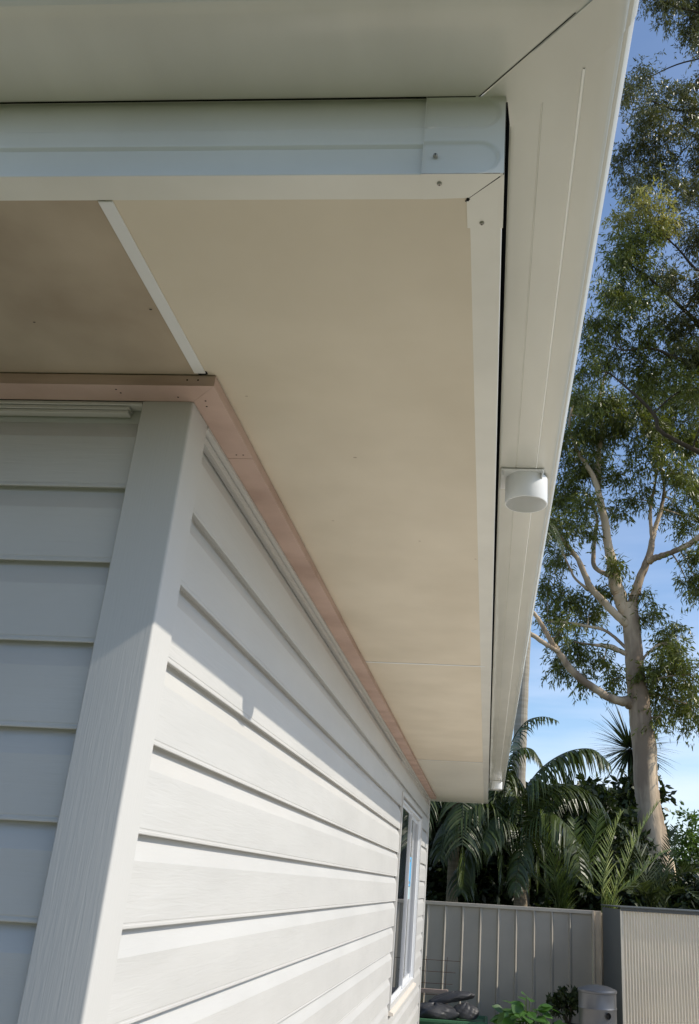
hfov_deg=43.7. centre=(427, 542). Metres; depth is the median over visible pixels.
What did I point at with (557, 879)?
date palm
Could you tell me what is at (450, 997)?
plastic bag
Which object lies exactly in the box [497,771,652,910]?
hedge shrub
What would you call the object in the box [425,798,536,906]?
hedge shrub
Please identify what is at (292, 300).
house
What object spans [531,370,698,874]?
gum tree
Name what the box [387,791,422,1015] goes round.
window
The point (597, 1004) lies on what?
metal drum
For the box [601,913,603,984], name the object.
fence
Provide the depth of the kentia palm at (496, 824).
13.16 m
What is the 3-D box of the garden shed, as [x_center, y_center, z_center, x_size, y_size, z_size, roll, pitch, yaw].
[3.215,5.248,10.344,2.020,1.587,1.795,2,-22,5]
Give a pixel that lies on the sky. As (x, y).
(574, 729)
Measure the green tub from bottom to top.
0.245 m
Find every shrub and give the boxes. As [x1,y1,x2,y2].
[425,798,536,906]
[426,761,676,907]
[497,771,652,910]
[605,831,698,911]
[664,801,698,878]
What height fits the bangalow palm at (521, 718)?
8.576 m
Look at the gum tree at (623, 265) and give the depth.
17.11 m
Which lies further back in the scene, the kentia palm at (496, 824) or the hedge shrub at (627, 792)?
the hedge shrub at (627, 792)
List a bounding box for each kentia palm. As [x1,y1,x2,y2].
[428,717,613,906]
[428,770,548,901]
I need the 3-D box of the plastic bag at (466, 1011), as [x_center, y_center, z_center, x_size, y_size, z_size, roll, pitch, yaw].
[0.453,5.576,10.344,0.333,0.176,0.269,2,-22,5]
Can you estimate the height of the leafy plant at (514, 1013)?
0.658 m
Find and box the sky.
[509,0,698,861]
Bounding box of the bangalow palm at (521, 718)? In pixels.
[511,519,564,906]
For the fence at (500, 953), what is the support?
on the ground
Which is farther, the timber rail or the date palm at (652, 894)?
the date palm at (652, 894)
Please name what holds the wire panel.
on the ground
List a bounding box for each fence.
[420,900,601,1023]
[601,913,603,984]
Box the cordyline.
[588,704,680,786]
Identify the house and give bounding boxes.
[0,0,638,1023]
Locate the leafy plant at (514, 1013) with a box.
[490,991,565,1023]
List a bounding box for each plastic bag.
[419,1002,458,1019]
[428,991,474,1003]
[453,1002,478,1019]
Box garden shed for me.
[601,904,698,1023]
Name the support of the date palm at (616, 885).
on the ground
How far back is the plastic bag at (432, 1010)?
10.21 m
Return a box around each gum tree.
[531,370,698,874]
[568,0,698,453]
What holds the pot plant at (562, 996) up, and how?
on the ground
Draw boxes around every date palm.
[504,808,607,908]
[564,799,673,912]
[599,823,698,909]
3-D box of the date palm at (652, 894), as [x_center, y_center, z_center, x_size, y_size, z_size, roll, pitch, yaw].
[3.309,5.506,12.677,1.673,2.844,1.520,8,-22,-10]
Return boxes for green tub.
[419,1015,487,1023]
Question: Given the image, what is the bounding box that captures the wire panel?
[421,956,459,996]
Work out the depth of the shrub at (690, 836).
18.33 m
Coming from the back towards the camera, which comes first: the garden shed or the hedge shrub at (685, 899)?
the hedge shrub at (685, 899)
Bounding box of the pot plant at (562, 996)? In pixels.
[545,984,578,1023]
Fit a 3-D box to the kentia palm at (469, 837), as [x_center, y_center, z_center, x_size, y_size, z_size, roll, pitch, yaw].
[0.470,5.385,13.901,2.975,3.664,3.488,2,-22,5]
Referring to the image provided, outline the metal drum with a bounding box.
[578,984,616,1023]
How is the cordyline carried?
on the ground
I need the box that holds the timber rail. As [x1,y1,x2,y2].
[421,988,447,1003]

